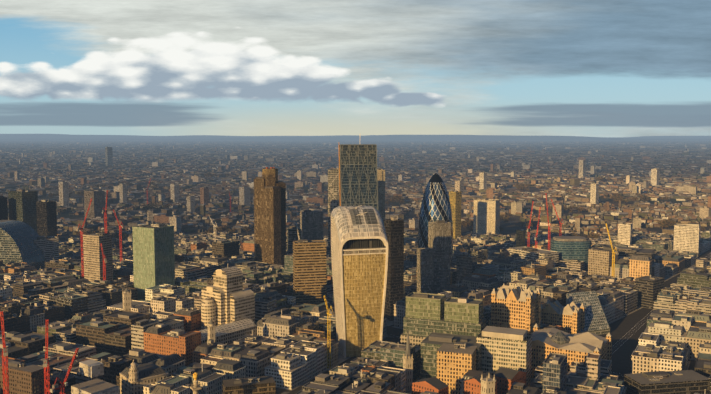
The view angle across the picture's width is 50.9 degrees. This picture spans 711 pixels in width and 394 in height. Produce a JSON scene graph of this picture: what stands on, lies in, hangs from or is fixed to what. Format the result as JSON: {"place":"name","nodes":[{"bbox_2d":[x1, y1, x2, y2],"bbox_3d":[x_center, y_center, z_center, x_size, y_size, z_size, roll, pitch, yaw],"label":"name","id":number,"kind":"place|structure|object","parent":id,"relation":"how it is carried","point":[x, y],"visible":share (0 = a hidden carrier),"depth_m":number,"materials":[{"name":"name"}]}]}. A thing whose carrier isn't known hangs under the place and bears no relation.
{"place":"outdoors","nodes":[
{"label":"outdoors","id":0,"kind":"place"},
{"bbox_2d":[58,181,68,206],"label":"white grid tower","id":1,"kind":"structure","parent":0,"point":[64,193],"depth_m":2484.86,"materials":[{"name":"white concrete"}]},
{"bbox_2d":[0,140,710,235],"bbox_3d":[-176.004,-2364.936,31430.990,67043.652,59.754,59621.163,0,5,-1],"label":"city buildings","id":2,"kind":"structure","parent":0,"point":[572,189],"depth_m":4115.74,"materials":[{"name":"brown concrete"}]},
{"bbox_2d":[0,137,710,393],"bbox_3d":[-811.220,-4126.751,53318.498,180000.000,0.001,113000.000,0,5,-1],"label":"ground","id":3,"kind":"structure","parent":0,"point":[622,354],"depth_m":2932.47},
{"bbox_2d":[0,195,7,219],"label":"tower block","id":4,"kind":"structure","parent":3,"relation":"on","point":[3,208],"depth_m":1492.80,"materials":[{"name":"grey glass"}]},
{"bbox_2d":[0,311,8,393],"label":"tower crane","id":5,"kind":"object","parent":3,"relation":"on","point":[5,351],"visible":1,"depth_m":577.72,"materials":[{"name":"red metal"}]},
{"bbox_2d":[0,220,45,269],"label":"curved glass office","id":6,"kind":"structure","parent":3,"relation":"on","point":[17,242],"depth_m":1288.34,"materials":[{"name":"blue glass"}]},
{"bbox_2d":[8,189,37,231],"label":"tower block","id":7,"kind":"structure","parent":3,"relation":"on","point":[22,204],"depth_m":1514.68,"materials":[{"name":"grey glass"}]},
{"bbox_2d":[33,236,58,261],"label":"office slab","id":8,"kind":"structure","parent":3,"relation":"on","point":[48,246],"depth_m":1334.57,"materials":[{"name":"blue glass"}]},
{"bbox_2d":[36,198,56,236],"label":"tower block","id":9,"kind":"structure","parent":3,"relation":"on","point":[46,219],"depth_m":1472.30,"materials":[{"name":"grey glass"}]},
{"bbox_2d":[43,320,49,393],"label":"tower crane","id":10,"kind":"object","parent":3,"relation":"on","point":[46,361],"visible":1,"depth_m":583.72,"materials":[{"name":"red metal"}]},
{"bbox_2d":[50,348,79,393],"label":"tower crane","id":11,"kind":"object","parent":3,"relation":"on","point":[56,387],"visible":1,"depth_m":574.69,"materials":[{"name":"metal"}]},
{"bbox_2d":[76,199,92,278],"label":"tower crane","id":12,"kind":"object","parent":3,"relation":"on","point":[81,234],"visible":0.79,"depth_m":1137.62,"materials":[{"name":"red metal"}]},
{"bbox_2d":[84,190,104,218],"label":"tower","id":13,"kind":"structure","parent":3,"relation":"on","point":[97,197],"depth_m":2145.56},
{"bbox_2d":[83,231,112,281],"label":"tower under construction","id":14,"kind":"structure","parent":3,"relation":"on","point":[93,264],"depth_m":1118.78},
{"bbox_2d":[100,243,106,279],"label":"tower crane","id":15,"kind":"object","parent":3,"relation":"on","point":[104,259],"visible":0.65,"depth_m":1075.77,"materials":[{"name":"red metal"}]},
{"bbox_2d":[101,190,108,232],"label":"tower crane","id":16,"kind":"object","parent":3,"relation":"on","point":[104,211],"visible":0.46,"depth_m":1174.17,"materials":[{"name":"metal"}]},
{"bbox_2d":[105,147,112,165],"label":"tower block","id":17,"kind":"structure","parent":3,"relation":"on","point":[109,155],"depth_m":5961.79,"materials":[{"name":"grey concrete"}]},
{"bbox_2d":[113,209,123,260],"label":"tower crane","id":18,"kind":"object","parent":3,"relation":"on","point":[122,226],"visible":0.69,"depth_m":1247.88,"materials":[{"name":"red metal"}]},
{"bbox_2d":[119,183,126,202],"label":"tower block","id":19,"kind":"structure","parent":3,"relation":"on","point":[123,191],"depth_m":2585.64,"materials":[{"name":"grey concrete"}]},
{"bbox_2d":[132,223,174,299],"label":"office tower","id":20,"kind":"structure","parent":3,"relation":"on","point":[153,257],"depth_m":1063.93,"materials":[{"name":"green glass"}]},
{"bbox_2d":[170,183,178,201],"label":"tower block","id":21,"kind":"structure","parent":3,"relation":"on","point":[174,191],"depth_m":2689.22,"materials":[{"name":"grey concrete"}]},
{"bbox_2d":[187,195,194,211],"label":"tower block","id":22,"kind":"structure","parent":3,"relation":"on","point":[190,203],"depth_m":2291.60,"materials":[{"name":"beige concrete"}]},
{"bbox_2d":[190,372,200,393],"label":"the monument column","id":23,"kind":"structure","parent":3,"relation":"on","point":[195,387],"depth_m":555.77,"materials":[{"name":"beige stone"}]},
{"bbox_2d":[200,186,208,203],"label":"tower block","id":24,"kind":"structure","parent":3,"relation":"on","point":[204,194],"depth_m":2592.07,"materials":[{"name":"concrete"}]},
{"bbox_2d":[200,267,256,343],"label":"stepped office building","id":25,"kind":"structure","parent":3,"relation":"on","point":[228,304],"depth_m":845.33,"materials":[{"name":"beige stone"}]},
{"bbox_2d":[239,186,250,205],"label":"tower block","id":26,"kind":"structure","parent":3,"relation":"on","point":[244,195],"depth_m":2495.64,"materials":[{"name":"white concrete"}]},
{"bbox_2d":[254,167,285,264],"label":"tower","id":27,"kind":"structure","parent":3,"relation":"on","point":[269,218],"depth_m":1211.91,"materials":[{"name":"brown concrete"}]},
{"bbox_2d":[287,227,300,253],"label":"office building","id":28,"kind":"structure","parent":3,"relation":"on","point":[292,234],"depth_m":1294.99,"materials":[{"name":"glass"}]},
{"bbox_2d":[122,209,495,393],"bbox_3d":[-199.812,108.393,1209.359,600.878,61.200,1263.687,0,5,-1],"label":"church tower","id":29,"kind":"structure","parent":3,"relation":"on","point":[488,385],"depth_m":695.21,"materials":[{"name":"beige stone"}]},
{"bbox_2d":[293,239,326,304],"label":"office building","id":30,"kind":"structure","parent":3,"relation":"on","point":[309,271],"depth_m":1009.11,"materials":[{"name":"beige concrete"}]},
{"bbox_2d":[300,207,322,239],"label":"office tower","id":31,"kind":"structure","parent":3,"relation":"on","point":[311,224],"depth_m":1326.51,"materials":[{"name":"blue glass"}]},
{"bbox_2d":[324,296,334,370],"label":"tower crane","id":32,"kind":"object","parent":3,"relation":"on","point":[329,312],"visible":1,"depth_m":756.46,"materials":[{"name":"metal"}]},
{"bbox_2d":[328,168,338,246],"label":"skyscraper","id":33,"kind":"structure","parent":3,"relation":"on","point":[333,188],"depth_m":1389.87,"materials":[{"name":"grey glass"}]},
{"bbox_2d":[0,326,709,393],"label":"city buildings","id":34,"kind":"structure","parent":3,"relation":"on","point":[507,358],"depth_m":650.60,"materials":[{"name":"beige stone"}]},
{"bbox_2d":[0,229,710,393],"bbox_3d":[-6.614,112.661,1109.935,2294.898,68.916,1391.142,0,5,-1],"label":"city buildings","id":35,"kind":"structure","parent":3,"relation":"on","point":[285,346],"depth_m":888.67,"materials":[{"name":"beige stone"}]},
{"bbox_2d":[338,142,377,209],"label":"skyscraper","id":36,"kind":"structure","parent":3,"relation":"on","point":[358,182],"depth_m":1071.89,"materials":[{"name":"teal glass"}]},
{"bbox_2d":[331,205,387,357],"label":"skyscraper","id":37,"kind":"structure","parent":3,"relation":"on","point":[359,250],"depth_m":797.75,"materials":[{"name":"beige glass"}]},
{"bbox_2d":[21,238,708,393],"bbox_3d":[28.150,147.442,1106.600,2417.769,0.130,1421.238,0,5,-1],"label":"pavement kerbs","id":38,"kind":"structure","parent":3,"relation":"on","point":[341,359],"depth_m":798.47,"materials":[{"name":"grey concrete"}]},
{"bbox_2d":[377,168,384,223],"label":"skyscraper","id":39,"kind":"structure","parent":3,"relation":"on","point":[381,189],"depth_m":1509.18,"materials":[{"name":"beige concrete"}]},
{"bbox_2d":[384,217,403,320],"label":"office tower","id":40,"kind":"structure","parent":3,"relation":"on","point":[394,228],"depth_m":959.85,"materials":[{"name":"grey glass"}]},
{"bbox_2d":[394,194,404,204],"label":"building","id":41,"kind":"structure","parent":3,"relation":"on","point":[400,199],"depth_m":2565.98,"materials":[{"name":"grey"}]},
{"bbox_2d":[417,247,433,293],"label":"office tower","id":42,"kind":"structure","parent":3,"relation":"on","point":[425,270],"depth_m":977.95,"materials":[{"name":"blue glass"}]},
{"bbox_2d":[418,173,452,266],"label":"gherkin-shaped skyscraper","id":43,"kind":"structure","parent":3,"relation":"on","point":[435,205],"depth_m":1192.26,"materials":[{"name":"blue glass"}]},
{"bbox_2d":[428,220,450,293],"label":"office tower","id":44,"kind":"structure","parent":3,"relation":"on","point":[439,237],"depth_m":999.73,"materials":[{"name":"glass"}]},
{"bbox_2d":[400,292,485,378],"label":"plantation place glass blocks","id":45,"kind":"structure","parent":3,"relation":"on","point":[432,323],"depth_m":763.64,"materials":[{"name":"green glass"}]},
{"bbox_2d":[449,191,461,238],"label":"office tower","id":46,"kind":"structure","parent":3,"relation":"on","point":[455,199],"depth_m":1651.20,"materials":[{"name":"beige concrete"}]},
{"bbox_2d":[455,180,463,196],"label":"tower block","id":47,"kind":"structure","parent":3,"relation":"on","point":[459,185],"depth_m":2906.38,"materials":[{"name":"beige concrete"}]},
{"bbox_2d":[479,172,486,189],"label":"tower block","id":48,"kind":"structure","parent":3,"relation":"on","point":[482,180],"depth_m":3206.66,"materials":[{"name":"beige concrete"}]},
{"bbox_2d":[473,198,499,233],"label":"nido tower spitalfields","id":49,"kind":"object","parent":3,"relation":"on","point":[486,216],"visible":0.92,"depth_m":1761.77,"materials":[{"name":"white concrete"}]},
{"bbox_2d":[516,229,525,246],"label":"building","id":50,"kind":"structure","parent":3,"relation":"on","point":[520,237],"depth_m":1454.86,"materials":[{"name":"grey glass"}]},
{"bbox_2d":[527,201,533,246],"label":"tower crane","id":51,"kind":"object","parent":3,"relation":"on","point":[528,230],"visible":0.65,"depth_m":1330.54,"materials":[{"name":"red metal"}]},
{"bbox_2d":[510,246,558,267],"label":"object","id":52,"kind":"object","parent":3,"relation":"on","point":[524,253],"visible":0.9,"depth_m":1258.58,"materials":[{"name":"beige concrete"}]},
{"bbox_2d":[534,207,540,248],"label":"tower crane","id":53,"kind":"object","parent":3,"relation":"on","point":[535,238],"visible":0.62,"depth_m":1312.63,"materials":[{"name":"red metal"}]},
{"bbox_2d":[545,193,552,249],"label":"tower crane","id":54,"kind":"object","parent":3,"relation":"on","point":[549,227],"visible":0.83,"depth_m":1289.63,"materials":[{"name":"red metal"}]},
{"bbox_2d":[491,284,611,378],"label":"office building","id":55,"kind":"structure","parent":3,"relation":"on","point":[518,307],"depth_m":804.54,"materials":[{"name":"beige stone"}]},
{"bbox_2d":[550,199,564,235],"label":"tower crane","id":56,"kind":"object","parent":3,"relation":"on","point":[563,223],"visible":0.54,"depth_m":1400.77,"materials":[{"name":"red metal"}]},
{"bbox_2d":[549,236,590,275],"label":"round office building","id":57,"kind":"structure","parent":3,"relation":"on","point":[571,247],"depth_m":1263.98,"materials":[{"name":"teal glass"}]},
{"bbox_2d":[578,160,585,177],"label":"tower block","id":58,"kind":"structure","parent":3,"relation":"on","point":[582,168],"depth_m":4214.44,"materials":[{"name":"beige concrete"}]},
{"bbox_2d":[566,291,609,334],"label":"glass office","id":59,"kind":"structure","parent":3,"relation":"on","point":[596,322],"depth_m":904.45,"materials":[{"name":"grey glass"}]},
{"bbox_2d":[587,232,599,237],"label":"building","id":60,"kind":"structure","parent":3,"relation":"on","point":[590,234],"depth_m":1660.40,"materials":[{"name":"grey"}]},
{"bbox_2d":[590,183,598,203],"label":"tower block","id":61,"kind":"structure","parent":3,"relation":"on","point":[594,193],"depth_m":2612.20,"materials":[{"name":"beige concrete"}]},
{"bbox_2d":[588,246,617,275],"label":"stone office","id":62,"kind":"structure","parent":3,"relation":"on","point":[599,259],"depth_m":1216.05,"materials":[{"name":"beige stone"}]},
{"bbox_2d":[604,223,618,275],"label":"tower crane","id":63,"kind":"object","parent":3,"relation":"on","point":[614,252],"visible":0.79,"depth_m":1152.08,"materials":[{"name":"yellow metal"}]},
{"bbox_2d":[618,222,631,244],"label":"tower block","id":64,"kind":"structure","parent":3,"relation":"on","point":[624,233],"depth_m":1509.63,"materials":[{"name":"white concrete"}]},
{"bbox_2d":[616,246,654,262],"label":"dark slab","id":65,"kind":"structure","parent":3,"relation":"on","point":[627,252],"depth_m":1276.02,"materials":[{"name":"grey concrete"}]},
{"bbox_2d":[638,194,647,201],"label":"building","id":66,"kind":"structure","parent":3,"relation":"on","point":[643,197],"depth_m":2631.09,"materials":[{"name":"grey concrete"}]},
{"bbox_2d":[636,274,663,308],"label":"dark office","id":67,"kind":"structure","parent":3,"relation":"on","point":[649,288],"depth_m":1033.43,"materials":[{"name":"grey concrete"}]},
{"bbox_2d":[651,168,659,185],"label":"tower block","id":68,"kind":"structure","parent":3,"relation":"on","point":[655,173],"depth_m":3519.59,"materials":[{"name":"beige concrete"}]},
{"bbox_2d":[657,221,671,228],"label":"tree","id":69,"kind":"object","parent":3,"relation":"on","point":[664,225],"visible":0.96,"depth_m":1849.46,"materials":[{"name":"green plant"}]},
{"bbox_2d":[673,223,700,253],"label":"tower block","id":70,"kind":"structure","parent":3,"relation":"on","point":[687,237],"depth_m":1467.48,"materials":[{"name":"beige concrete"}]},
{"bbox_2d":[0,134,710,140],"bbox_3d":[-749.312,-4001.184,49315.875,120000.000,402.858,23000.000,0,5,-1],"label":"distant hills terrain","id":71,"kind":"structure","parent":0,"point":[40,137],"depth_m":39079.31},
{"bbox_2d":[0,0,710,136],"label":"sky","id":72,"kind":"structure","parent":0,"point":[586,68],"materials":[{"name":"blue"}]},
{"bbox_2d":[65,198,710,376],"bbox_3d":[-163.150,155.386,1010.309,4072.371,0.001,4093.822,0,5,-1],"label":"asphalt road","id":73,"kind":"structure","parent":0,"point":[622,340],"depth_m":913.80,"materials":[{"name":"grey asphalt"}]},
{"bbox_2d":[73,211,710,376],"bbox_3d":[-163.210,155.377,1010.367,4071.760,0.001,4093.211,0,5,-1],"label":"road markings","id":74,"kind":"object","parent":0,"point":[612,346],"depth_m":895.49,"materials":[{"name":"white paint"}]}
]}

